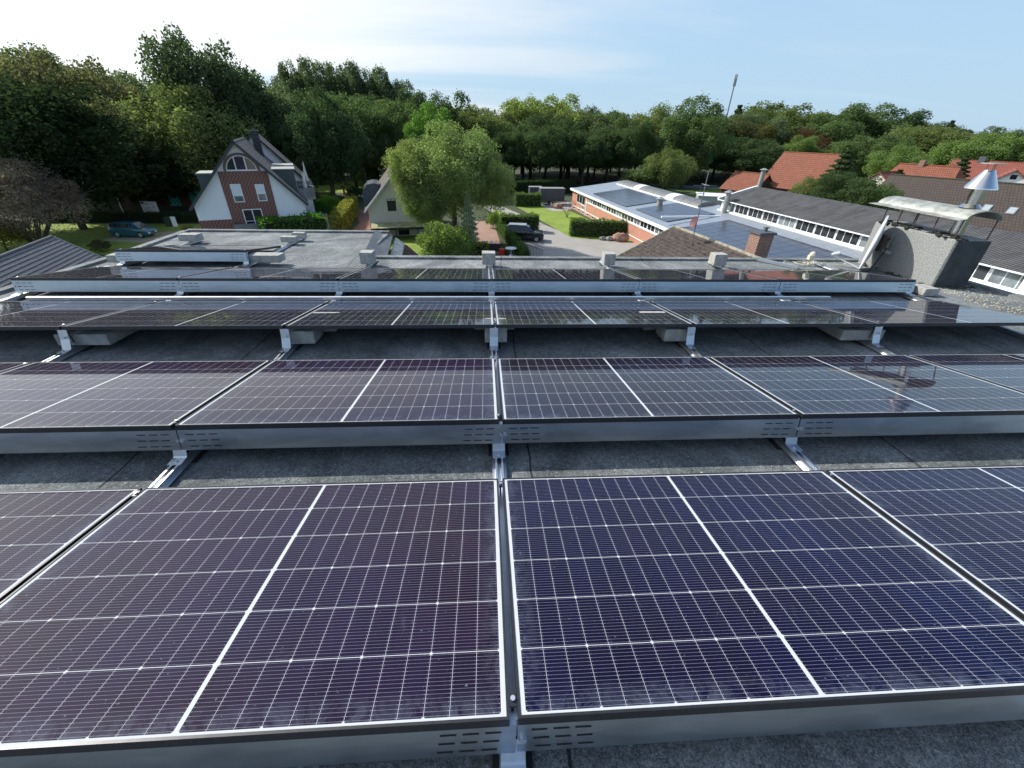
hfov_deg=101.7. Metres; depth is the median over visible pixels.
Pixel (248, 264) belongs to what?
mounting rail
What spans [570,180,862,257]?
brick workshop
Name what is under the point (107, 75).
broadleaf tree
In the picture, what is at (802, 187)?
broadleaf tree
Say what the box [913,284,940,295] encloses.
concrete block
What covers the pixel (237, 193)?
window
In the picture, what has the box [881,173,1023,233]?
brown roof house
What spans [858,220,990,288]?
roof chimney block
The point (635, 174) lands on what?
broadleaf tree
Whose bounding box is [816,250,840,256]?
solar module
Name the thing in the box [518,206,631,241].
lawn
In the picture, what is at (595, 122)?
broadleaf tree
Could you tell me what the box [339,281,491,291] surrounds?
wind deflector
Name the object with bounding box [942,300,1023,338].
mounting rail
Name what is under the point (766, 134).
broadleaf tree
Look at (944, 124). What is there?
broadleaf tree
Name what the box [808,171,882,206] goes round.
broadleaf tree
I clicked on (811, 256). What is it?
cable post
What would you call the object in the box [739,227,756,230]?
solar module
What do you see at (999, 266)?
dark roof hall
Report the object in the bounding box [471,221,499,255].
driveway
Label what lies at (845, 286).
wind deflector
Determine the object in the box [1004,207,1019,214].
roof window
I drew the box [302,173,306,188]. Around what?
closed parasol
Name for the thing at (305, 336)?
concrete block
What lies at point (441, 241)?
rhododendron shrub
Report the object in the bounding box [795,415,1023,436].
wind deflector
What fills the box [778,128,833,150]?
broadleaf tree
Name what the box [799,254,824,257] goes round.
solar module
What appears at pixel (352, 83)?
poplar tree
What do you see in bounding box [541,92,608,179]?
broadleaf tree
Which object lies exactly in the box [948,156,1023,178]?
red roof house
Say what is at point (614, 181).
road
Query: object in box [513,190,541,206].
hedge
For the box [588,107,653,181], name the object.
broadleaf tree
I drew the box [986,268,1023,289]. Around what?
window
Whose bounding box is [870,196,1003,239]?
chimney canopy
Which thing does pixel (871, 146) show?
broadleaf tree
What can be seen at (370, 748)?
wind deflector
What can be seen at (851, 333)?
concrete block
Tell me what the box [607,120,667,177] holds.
broadleaf tree
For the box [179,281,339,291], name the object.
wind deflector
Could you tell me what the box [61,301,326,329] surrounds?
solar module
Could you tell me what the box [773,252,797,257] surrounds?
solar module
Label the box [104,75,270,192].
broadleaf tree
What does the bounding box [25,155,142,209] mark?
broadleaf tree
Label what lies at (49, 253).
tiled garage
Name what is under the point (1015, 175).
white gable house
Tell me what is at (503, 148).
broadleaf tree
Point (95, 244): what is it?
garden bush
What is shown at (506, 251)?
garden bush
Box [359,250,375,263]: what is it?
concrete block
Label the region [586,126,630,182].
broadleaf tree
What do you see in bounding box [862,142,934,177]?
broadleaf tree
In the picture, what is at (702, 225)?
solar module
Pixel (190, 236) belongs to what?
concrete block
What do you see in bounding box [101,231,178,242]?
driveway
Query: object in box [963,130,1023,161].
broadleaf tree
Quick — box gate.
[526,244,542,255]
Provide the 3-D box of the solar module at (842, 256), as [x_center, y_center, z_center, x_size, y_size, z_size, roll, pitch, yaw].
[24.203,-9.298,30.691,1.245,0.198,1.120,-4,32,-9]
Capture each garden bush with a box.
[0,219,38,251]
[86,239,110,251]
[313,200,331,214]
[316,194,341,209]
[345,186,362,197]
[356,168,381,182]
[485,211,499,227]
[497,246,508,253]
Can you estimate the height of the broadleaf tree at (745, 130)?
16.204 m
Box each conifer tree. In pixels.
[732,105,742,119]
[806,150,857,199]
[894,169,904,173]
[946,120,955,128]
[950,154,971,178]
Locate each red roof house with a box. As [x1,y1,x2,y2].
[867,171,897,185]
[891,160,964,178]
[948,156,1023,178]
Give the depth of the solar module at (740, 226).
40.40 m
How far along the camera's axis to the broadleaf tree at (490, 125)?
92.27 m
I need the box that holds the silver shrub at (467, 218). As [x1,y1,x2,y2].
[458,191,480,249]
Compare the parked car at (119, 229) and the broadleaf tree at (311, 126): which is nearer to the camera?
the parked car at (119, 229)
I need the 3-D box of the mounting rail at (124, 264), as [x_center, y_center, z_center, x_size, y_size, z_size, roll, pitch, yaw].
[-5.532,-2.162,6.604,0.120,0.348,1.958,-1,31,-3]
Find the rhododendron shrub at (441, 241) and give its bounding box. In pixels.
[415,220,477,255]
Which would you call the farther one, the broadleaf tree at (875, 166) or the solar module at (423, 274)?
the broadleaf tree at (875, 166)
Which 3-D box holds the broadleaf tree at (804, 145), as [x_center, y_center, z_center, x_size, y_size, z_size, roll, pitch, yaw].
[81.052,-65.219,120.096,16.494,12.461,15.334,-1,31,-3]
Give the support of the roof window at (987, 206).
in the brown roof house at (1006, 200)
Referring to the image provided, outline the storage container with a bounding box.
[696,192,725,205]
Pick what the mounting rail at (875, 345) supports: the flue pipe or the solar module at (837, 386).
the solar module at (837, 386)
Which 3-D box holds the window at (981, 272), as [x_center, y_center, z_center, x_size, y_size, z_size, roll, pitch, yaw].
[28.040,-7.073,25.536,0.050,0.940,2.100,-4,32,-9]
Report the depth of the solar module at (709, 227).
41.13 m
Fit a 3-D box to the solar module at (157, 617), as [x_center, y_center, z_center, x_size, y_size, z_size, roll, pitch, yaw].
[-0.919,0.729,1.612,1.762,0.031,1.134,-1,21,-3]
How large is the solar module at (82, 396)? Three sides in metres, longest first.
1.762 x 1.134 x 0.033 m
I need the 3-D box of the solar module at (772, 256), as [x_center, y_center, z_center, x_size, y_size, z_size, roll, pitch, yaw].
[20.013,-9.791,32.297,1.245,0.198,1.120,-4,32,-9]
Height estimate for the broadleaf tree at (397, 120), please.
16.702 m
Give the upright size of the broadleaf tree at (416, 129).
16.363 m
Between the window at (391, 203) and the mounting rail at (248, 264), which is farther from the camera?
the window at (391, 203)
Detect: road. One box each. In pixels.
[1,194,362,219]
[515,177,719,188]
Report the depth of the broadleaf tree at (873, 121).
134.61 m
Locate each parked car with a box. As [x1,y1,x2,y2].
[108,220,157,237]
[504,223,543,241]
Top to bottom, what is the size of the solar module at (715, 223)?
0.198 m
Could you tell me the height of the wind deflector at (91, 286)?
0.123 m
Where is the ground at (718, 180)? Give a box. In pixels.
[0,157,868,256]
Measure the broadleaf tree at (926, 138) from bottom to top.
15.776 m
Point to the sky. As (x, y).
(962, 61)
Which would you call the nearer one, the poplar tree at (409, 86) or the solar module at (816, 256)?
the solar module at (816, 256)
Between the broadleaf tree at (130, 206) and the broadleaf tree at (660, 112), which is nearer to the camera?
the broadleaf tree at (130, 206)
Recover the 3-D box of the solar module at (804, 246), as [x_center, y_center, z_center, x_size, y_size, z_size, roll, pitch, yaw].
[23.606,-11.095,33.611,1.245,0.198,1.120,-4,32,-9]
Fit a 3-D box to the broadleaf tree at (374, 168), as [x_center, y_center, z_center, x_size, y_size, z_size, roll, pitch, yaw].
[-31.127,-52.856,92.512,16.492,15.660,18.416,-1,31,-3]
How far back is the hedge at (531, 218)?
54.22 m
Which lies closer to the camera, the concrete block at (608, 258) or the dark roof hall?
the concrete block at (608, 258)
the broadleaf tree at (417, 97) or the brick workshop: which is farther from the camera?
the broadleaf tree at (417, 97)
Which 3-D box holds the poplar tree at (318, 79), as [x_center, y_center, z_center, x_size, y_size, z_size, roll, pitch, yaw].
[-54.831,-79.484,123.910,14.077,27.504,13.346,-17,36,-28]
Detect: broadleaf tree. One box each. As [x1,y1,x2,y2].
[0,39,149,203]
[0,40,87,199]
[0,66,168,229]
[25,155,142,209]
[41,90,167,212]
[83,62,174,168]
[84,66,128,81]
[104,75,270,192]
[134,21,277,165]
[135,78,157,111]
[181,110,299,163]
[232,70,321,176]
[269,88,320,104]
[275,80,371,195]
[311,91,396,183]
[316,91,375,176]
[316,102,385,186]
[343,91,381,107]
[361,96,425,165]
[371,160,388,179]
[373,85,445,143]
[401,96,457,177]
[426,88,470,133]
[451,104,513,166]
[454,135,508,174]
[464,104,501,120]
[483,110,519,168]
[488,129,533,179]
[498,94,554,178]
[502,113,541,179]
[513,110,570,179]
[517,124,567,180]
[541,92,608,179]
[543,109,593,178]
[543,115,586,179]
[547,117,596,178]
[559,132,611,186]
[567,110,619,182]
[576,105,601,174]
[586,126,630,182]
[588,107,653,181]
[591,166,605,178]
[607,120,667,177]
[618,164,670,186]
[620,100,689,182]
[641,146,697,190]
[654,90,737,186]
[690,134,739,180]
[703,135,787,175]
[708,115,762,178]
[728,109,793,143]
[738,121,790,159]
[740,100,840,169]
[763,133,831,160]
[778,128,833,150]
[787,174,834,199]
[788,111,870,151]
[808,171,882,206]
[828,132,919,179]
[835,102,912,161]
[844,178,905,211]
[862,107,949,149]
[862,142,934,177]
[888,123,976,159]
[920,138,1018,165]
[925,121,967,132]
[961,128,1001,136]
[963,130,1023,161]
[971,126,1023,137]
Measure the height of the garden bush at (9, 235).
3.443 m
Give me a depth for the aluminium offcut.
6.67 m
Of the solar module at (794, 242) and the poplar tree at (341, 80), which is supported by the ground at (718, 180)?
the poplar tree at (341, 80)
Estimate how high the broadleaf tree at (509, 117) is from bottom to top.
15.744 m
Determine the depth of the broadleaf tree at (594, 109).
119.44 m
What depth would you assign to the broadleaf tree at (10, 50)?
60.47 m
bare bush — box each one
[0,154,95,242]
[556,200,576,216]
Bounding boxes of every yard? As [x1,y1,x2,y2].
[484,205,637,256]
[541,202,572,210]
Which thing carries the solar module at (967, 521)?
on the mounting rail at (791, 448)
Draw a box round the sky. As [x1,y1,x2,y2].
[0,0,1023,133]
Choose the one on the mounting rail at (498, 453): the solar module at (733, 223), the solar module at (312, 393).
the solar module at (312, 393)
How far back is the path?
58.89 m
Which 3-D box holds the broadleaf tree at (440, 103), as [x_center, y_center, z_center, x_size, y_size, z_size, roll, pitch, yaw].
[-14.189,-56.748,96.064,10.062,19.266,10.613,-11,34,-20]
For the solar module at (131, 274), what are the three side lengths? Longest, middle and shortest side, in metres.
1.762 x 1.134 x 0.030 m
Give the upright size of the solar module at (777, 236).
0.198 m
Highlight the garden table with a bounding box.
[505,247,516,255]
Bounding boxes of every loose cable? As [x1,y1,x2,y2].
[793,261,823,264]
[802,260,844,265]
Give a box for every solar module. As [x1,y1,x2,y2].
[0,301,158,329]
[0,360,270,433]
[0,362,31,372]
[0,479,509,756]
[0,488,141,601]
[10,267,229,280]
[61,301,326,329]
[113,245,280,251]
[175,358,498,429]
[177,268,361,280]
[285,301,493,328]
[338,268,490,281]
[491,268,637,281]
[494,301,692,327]
[497,356,798,423]
[503,470,1023,724]
[615,269,779,281]
[650,301,881,326]
[688,228,704,231]
[695,230,712,234]
[696,224,710,227]
[700,212,714,214]
[701,226,716,229]
[701,233,718,236]
[706,222,722,225]
[708,228,725,232]
[708,235,726,239]
[708,354,1023,418]
[714,224,728,227]
[717,238,734,242]
[718,220,734,223]
[720,226,737,229]
[725,241,742,245]
[726,222,740,225]
[729,236,747,240]
[732,224,750,228]
[733,244,745,248]
[733,269,915,281]
[734,231,749,235]
[738,239,747,243]
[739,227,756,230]
[767,254,780,257]
[769,248,786,253]
[771,243,790,247]
[773,235,783,238]
[773,237,793,242]
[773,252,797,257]
[782,240,805,245]
[790,249,810,255]
[794,243,816,248]
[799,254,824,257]
[801,301,1023,326]
[803,247,828,252]
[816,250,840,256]
[825,465,1023,618]
[828,254,852,257]
[907,353,1023,392]
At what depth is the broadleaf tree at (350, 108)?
75.27 m
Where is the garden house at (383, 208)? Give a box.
[362,162,438,238]
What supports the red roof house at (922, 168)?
on the ground at (718, 180)
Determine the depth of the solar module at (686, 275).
5.42 m
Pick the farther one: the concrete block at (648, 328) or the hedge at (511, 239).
the hedge at (511, 239)
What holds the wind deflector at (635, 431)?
attached to the mounting rail at (791, 448)
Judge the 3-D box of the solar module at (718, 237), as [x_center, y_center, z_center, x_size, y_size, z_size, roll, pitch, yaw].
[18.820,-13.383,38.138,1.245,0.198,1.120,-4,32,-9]
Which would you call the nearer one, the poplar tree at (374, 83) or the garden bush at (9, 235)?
the garden bush at (9, 235)
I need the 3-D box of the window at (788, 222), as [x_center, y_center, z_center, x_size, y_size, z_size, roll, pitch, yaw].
[25.401,-15.022,38.460,0.050,0.940,2.100,-4,32,-9]
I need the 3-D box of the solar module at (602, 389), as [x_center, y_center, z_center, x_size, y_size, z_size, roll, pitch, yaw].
[0.792,-0.002,2.952,1.762,0.032,1.134,-1,21,-3]
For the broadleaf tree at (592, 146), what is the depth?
89.30 m
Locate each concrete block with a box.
[53,330,137,344]
[105,253,131,262]
[177,233,203,240]
[248,252,285,262]
[280,235,298,241]
[289,329,322,343]
[291,232,306,238]
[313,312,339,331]
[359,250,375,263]
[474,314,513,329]
[482,251,495,264]
[485,318,506,341]
[601,251,615,264]
[639,311,664,329]
[656,327,687,340]
[708,252,728,265]
[817,327,885,339]
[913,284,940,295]
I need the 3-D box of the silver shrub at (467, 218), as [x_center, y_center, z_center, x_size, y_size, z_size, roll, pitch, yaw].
[-4.654,-17.332,44.477,2.963,6.088,2.842,-1,31,-3]
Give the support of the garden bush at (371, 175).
on the meadow at (324, 188)
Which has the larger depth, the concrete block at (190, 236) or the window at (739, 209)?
the window at (739, 209)
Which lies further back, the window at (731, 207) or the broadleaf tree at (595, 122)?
the broadleaf tree at (595, 122)
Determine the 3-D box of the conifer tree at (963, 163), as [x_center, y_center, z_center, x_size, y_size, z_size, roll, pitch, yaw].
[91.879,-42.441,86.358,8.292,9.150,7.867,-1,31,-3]
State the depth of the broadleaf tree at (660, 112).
99.63 m
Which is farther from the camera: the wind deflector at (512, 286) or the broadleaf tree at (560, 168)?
the broadleaf tree at (560, 168)
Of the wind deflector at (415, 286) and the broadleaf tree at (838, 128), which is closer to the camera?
the wind deflector at (415, 286)
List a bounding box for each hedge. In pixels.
[38,210,198,222]
[181,223,193,229]
[255,209,328,229]
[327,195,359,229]
[473,239,489,255]
[496,219,529,255]
[499,211,539,229]
[506,178,576,195]
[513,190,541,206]
[568,216,627,236]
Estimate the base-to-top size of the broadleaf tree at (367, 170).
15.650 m
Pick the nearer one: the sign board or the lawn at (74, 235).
the lawn at (74, 235)
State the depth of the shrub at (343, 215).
53.96 m
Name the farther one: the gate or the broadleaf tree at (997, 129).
the broadleaf tree at (997, 129)
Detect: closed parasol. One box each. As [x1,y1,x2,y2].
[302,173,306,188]
[303,163,308,180]
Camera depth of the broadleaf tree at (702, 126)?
94.55 m
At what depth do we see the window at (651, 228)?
46.66 m
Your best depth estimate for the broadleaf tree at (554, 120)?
97.79 m
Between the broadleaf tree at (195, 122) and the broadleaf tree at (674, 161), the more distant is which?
the broadleaf tree at (674, 161)
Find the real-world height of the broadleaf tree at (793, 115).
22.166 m
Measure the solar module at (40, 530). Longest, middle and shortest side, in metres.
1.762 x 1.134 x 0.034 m
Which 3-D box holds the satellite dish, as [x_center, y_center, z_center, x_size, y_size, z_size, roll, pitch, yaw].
[5.480,-2.178,6.403,0.583,0.809,0.594,-7,32,-13]
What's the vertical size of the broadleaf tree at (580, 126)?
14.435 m
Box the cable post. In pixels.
[807,252,815,265]
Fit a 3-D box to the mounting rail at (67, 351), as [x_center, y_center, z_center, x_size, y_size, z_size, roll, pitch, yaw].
[-3.725,-0.386,3.587,0.120,0.487,6.349,-1,31,-3]
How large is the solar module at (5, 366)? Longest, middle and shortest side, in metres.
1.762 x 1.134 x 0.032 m
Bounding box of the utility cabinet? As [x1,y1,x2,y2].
[163,217,177,226]
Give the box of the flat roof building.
[0,229,1023,767]
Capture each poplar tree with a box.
[270,61,304,94]
[276,54,322,96]
[298,59,344,96]
[319,57,362,98]
[343,64,379,97]
[351,64,388,168]
[377,73,407,102]
[381,77,414,102]
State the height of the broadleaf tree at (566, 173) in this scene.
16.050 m
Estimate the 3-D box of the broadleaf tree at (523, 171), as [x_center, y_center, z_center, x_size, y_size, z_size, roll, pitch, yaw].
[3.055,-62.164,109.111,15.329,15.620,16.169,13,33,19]
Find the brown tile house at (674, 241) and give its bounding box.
[616,226,776,257]
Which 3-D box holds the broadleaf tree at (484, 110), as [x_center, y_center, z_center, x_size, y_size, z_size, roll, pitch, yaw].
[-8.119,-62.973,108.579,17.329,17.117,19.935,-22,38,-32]
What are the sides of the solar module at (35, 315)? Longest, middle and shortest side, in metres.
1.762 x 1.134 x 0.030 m
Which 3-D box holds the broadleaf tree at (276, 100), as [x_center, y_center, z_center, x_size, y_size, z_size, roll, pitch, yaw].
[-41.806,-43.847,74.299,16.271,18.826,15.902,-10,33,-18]
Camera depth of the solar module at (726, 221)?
42.32 m
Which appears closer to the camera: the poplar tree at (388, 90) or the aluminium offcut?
the aluminium offcut
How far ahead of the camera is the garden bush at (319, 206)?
53.69 m
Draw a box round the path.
[353,210,370,229]
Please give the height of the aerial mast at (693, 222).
4.400 m
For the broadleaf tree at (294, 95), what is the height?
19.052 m
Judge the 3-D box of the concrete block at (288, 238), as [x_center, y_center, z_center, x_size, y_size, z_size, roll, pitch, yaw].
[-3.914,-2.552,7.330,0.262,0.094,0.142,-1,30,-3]
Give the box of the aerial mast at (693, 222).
[683,172,711,244]
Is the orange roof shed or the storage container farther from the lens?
the orange roof shed
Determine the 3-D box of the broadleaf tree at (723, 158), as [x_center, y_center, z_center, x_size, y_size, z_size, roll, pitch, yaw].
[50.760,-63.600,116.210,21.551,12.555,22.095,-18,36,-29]
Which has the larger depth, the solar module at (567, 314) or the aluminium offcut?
the aluminium offcut
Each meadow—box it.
[312,176,380,192]
[565,185,699,197]
[693,188,720,192]
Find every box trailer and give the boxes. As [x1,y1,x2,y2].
[528,186,541,193]
[539,187,569,204]
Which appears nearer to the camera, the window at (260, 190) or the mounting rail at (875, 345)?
the mounting rail at (875, 345)
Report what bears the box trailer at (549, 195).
on the yard at (547, 206)
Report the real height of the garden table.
0.940 m
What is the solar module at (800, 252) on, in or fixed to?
on the brick workshop
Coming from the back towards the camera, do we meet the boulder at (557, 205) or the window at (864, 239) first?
the boulder at (557, 205)
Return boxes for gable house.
[189,128,328,228]
[997,167,1023,182]
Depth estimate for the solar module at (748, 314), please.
4.14 m
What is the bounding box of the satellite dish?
[832,215,894,268]
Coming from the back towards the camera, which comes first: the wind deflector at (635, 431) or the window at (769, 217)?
the window at (769, 217)
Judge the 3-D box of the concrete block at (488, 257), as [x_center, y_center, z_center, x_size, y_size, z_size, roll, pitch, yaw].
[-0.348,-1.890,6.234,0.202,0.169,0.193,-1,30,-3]
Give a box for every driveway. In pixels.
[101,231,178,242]
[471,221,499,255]
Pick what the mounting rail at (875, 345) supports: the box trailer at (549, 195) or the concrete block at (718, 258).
the concrete block at (718, 258)
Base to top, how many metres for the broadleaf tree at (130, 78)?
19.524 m
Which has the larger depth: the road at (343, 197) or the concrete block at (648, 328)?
the road at (343, 197)
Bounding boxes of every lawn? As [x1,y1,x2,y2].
[0,224,200,254]
[390,235,426,254]
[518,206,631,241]
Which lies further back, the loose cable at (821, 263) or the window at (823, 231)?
the window at (823, 231)
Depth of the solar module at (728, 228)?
40.30 m
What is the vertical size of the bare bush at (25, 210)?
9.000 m
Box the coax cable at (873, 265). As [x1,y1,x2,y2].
[840,249,886,271]
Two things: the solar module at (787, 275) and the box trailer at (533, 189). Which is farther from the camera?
the box trailer at (533, 189)
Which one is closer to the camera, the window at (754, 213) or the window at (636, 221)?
the window at (754, 213)
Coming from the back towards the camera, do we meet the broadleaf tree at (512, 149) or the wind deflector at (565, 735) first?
the broadleaf tree at (512, 149)
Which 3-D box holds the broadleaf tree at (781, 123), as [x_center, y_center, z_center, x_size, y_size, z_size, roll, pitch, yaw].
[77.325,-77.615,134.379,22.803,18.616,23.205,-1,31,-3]
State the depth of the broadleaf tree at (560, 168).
111.28 m
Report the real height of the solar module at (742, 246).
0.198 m
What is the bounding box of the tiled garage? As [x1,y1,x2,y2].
[0,235,101,287]
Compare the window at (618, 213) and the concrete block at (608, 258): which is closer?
the concrete block at (608, 258)
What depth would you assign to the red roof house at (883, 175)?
80.05 m
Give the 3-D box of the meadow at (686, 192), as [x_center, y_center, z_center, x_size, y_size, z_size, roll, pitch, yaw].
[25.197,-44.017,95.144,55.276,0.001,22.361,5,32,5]
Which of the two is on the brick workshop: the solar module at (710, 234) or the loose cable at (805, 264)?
the solar module at (710, 234)
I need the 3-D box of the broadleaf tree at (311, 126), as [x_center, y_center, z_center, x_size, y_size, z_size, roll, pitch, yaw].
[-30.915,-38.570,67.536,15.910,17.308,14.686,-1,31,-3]
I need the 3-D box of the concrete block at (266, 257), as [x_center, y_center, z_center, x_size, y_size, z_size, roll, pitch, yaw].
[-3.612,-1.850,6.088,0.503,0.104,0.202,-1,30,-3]
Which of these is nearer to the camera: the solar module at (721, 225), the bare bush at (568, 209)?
the solar module at (721, 225)
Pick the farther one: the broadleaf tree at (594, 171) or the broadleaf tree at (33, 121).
the broadleaf tree at (594, 171)
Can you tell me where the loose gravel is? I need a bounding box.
[50,262,1023,755]
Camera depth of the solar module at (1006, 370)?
3.37 m
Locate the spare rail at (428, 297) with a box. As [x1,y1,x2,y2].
[25,296,830,299]
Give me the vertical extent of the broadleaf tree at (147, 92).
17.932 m
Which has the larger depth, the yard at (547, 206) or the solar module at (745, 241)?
the yard at (547, 206)
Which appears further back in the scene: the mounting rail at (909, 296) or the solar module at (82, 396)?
the mounting rail at (909, 296)
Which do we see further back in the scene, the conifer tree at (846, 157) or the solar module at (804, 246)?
the conifer tree at (846, 157)
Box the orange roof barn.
[766,151,852,196]
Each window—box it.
[226,155,256,170]
[229,184,244,201]
[242,209,262,223]
[254,184,267,200]
[387,199,396,210]
[398,230,409,234]
[577,194,585,205]
[616,210,621,217]
[621,212,627,219]
[627,215,633,222]
[633,218,640,225]
[640,221,647,229]
[647,224,654,232]
[654,227,662,233]
[727,203,735,211]
[734,204,748,215]
[747,208,763,219]
[762,211,779,223]
[777,215,796,228]
[794,220,815,233]
[813,224,837,239]
[834,230,861,245]
[857,236,868,247]
[970,264,991,280]
[982,204,993,210]
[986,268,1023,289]
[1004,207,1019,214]
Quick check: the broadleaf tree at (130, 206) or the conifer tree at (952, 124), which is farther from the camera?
the conifer tree at (952, 124)
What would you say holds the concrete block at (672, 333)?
on the mounting rail at (791, 448)
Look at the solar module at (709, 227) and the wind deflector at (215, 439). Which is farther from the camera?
the solar module at (709, 227)
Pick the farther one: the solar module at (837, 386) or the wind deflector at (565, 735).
the solar module at (837, 386)
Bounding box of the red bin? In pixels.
[499,248,504,255]
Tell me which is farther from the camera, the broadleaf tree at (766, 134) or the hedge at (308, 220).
the broadleaf tree at (766, 134)
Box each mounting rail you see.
[0,266,109,300]
[23,263,243,364]
[116,240,202,266]
[132,260,376,496]
[241,239,301,267]
[487,265,532,767]
[599,259,834,477]
[707,259,911,356]
[811,260,926,300]
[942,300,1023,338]
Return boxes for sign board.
[139,201,159,212]
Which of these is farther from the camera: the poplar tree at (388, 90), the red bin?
the poplar tree at (388, 90)
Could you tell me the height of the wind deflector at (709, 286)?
0.123 m
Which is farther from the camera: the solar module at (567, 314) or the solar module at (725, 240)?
the solar module at (725, 240)
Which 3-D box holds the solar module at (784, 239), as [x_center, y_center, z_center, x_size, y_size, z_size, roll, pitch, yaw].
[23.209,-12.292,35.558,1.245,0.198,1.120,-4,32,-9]
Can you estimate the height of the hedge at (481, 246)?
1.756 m
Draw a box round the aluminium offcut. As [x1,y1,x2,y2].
[758,258,798,268]
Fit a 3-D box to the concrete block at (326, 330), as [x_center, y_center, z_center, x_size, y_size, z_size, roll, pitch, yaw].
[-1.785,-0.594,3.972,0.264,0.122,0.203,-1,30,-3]
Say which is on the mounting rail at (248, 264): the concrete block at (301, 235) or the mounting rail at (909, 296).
the concrete block at (301, 235)
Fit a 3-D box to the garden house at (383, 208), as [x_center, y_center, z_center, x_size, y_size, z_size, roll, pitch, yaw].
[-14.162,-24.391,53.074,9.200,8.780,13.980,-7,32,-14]
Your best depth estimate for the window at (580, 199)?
67.95 m
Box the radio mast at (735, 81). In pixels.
[727,74,737,115]
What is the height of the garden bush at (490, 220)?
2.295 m
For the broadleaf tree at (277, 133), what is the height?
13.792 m
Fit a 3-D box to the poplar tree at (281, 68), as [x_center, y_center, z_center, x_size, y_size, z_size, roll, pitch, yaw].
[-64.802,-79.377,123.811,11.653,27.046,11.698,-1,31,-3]
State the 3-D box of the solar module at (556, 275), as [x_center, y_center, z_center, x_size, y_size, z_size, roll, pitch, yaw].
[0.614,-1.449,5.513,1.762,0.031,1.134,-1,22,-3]
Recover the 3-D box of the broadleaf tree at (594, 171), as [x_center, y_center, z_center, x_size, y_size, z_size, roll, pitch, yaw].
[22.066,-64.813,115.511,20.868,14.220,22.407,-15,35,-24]
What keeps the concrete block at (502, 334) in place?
on the mounting rail at (498, 453)
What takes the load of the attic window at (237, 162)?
in the gable house at (244, 182)
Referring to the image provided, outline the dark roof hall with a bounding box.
[717,168,1023,295]
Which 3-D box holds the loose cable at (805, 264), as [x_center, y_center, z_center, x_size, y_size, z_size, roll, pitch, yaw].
[4.824,-1.950,6.725,0.552,0.040,0.196,-1,31,-3]
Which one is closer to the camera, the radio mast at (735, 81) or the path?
the path
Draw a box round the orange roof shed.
[719,171,771,192]
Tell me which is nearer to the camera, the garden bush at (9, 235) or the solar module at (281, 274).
the solar module at (281, 274)
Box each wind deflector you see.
[0,429,181,453]
[0,720,515,767]
[11,280,180,291]
[114,252,247,261]
[177,423,500,449]
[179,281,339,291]
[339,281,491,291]
[492,281,638,291]
[502,418,799,442]
[517,695,1023,751]
[639,282,779,291]
[779,282,915,291]
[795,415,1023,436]
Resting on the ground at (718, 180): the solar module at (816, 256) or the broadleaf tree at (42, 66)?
the broadleaf tree at (42, 66)
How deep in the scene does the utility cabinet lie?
53.29 m
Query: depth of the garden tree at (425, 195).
43.23 m
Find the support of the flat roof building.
on the ground at (718, 180)
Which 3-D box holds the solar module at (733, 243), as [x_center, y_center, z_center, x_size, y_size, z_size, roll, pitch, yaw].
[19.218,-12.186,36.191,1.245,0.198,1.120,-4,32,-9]
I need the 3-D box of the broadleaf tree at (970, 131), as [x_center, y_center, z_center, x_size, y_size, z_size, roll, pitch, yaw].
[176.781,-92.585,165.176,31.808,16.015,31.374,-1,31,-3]
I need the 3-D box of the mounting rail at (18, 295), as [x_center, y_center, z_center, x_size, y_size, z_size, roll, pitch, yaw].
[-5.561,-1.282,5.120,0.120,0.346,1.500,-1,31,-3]
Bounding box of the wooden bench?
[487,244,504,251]
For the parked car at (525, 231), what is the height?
1.836 m
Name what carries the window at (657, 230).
in the brick workshop
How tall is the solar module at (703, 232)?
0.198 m
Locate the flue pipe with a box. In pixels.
[948,162,1007,236]
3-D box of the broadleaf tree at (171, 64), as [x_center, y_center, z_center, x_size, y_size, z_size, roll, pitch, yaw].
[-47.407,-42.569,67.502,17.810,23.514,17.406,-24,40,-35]
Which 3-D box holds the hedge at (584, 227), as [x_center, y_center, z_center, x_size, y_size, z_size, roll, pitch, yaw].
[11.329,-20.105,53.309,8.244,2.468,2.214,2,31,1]
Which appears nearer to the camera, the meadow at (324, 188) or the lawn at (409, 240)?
the lawn at (409, 240)
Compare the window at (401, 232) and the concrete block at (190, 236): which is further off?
the window at (401, 232)
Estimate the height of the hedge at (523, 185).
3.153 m
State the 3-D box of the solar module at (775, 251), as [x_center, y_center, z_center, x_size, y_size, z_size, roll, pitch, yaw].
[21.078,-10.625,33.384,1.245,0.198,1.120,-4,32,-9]
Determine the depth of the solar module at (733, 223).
41.38 m
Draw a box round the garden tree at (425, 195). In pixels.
[380,115,516,243]
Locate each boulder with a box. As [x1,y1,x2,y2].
[554,203,562,208]
[612,232,627,241]
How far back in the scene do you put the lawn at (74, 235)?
48.59 m

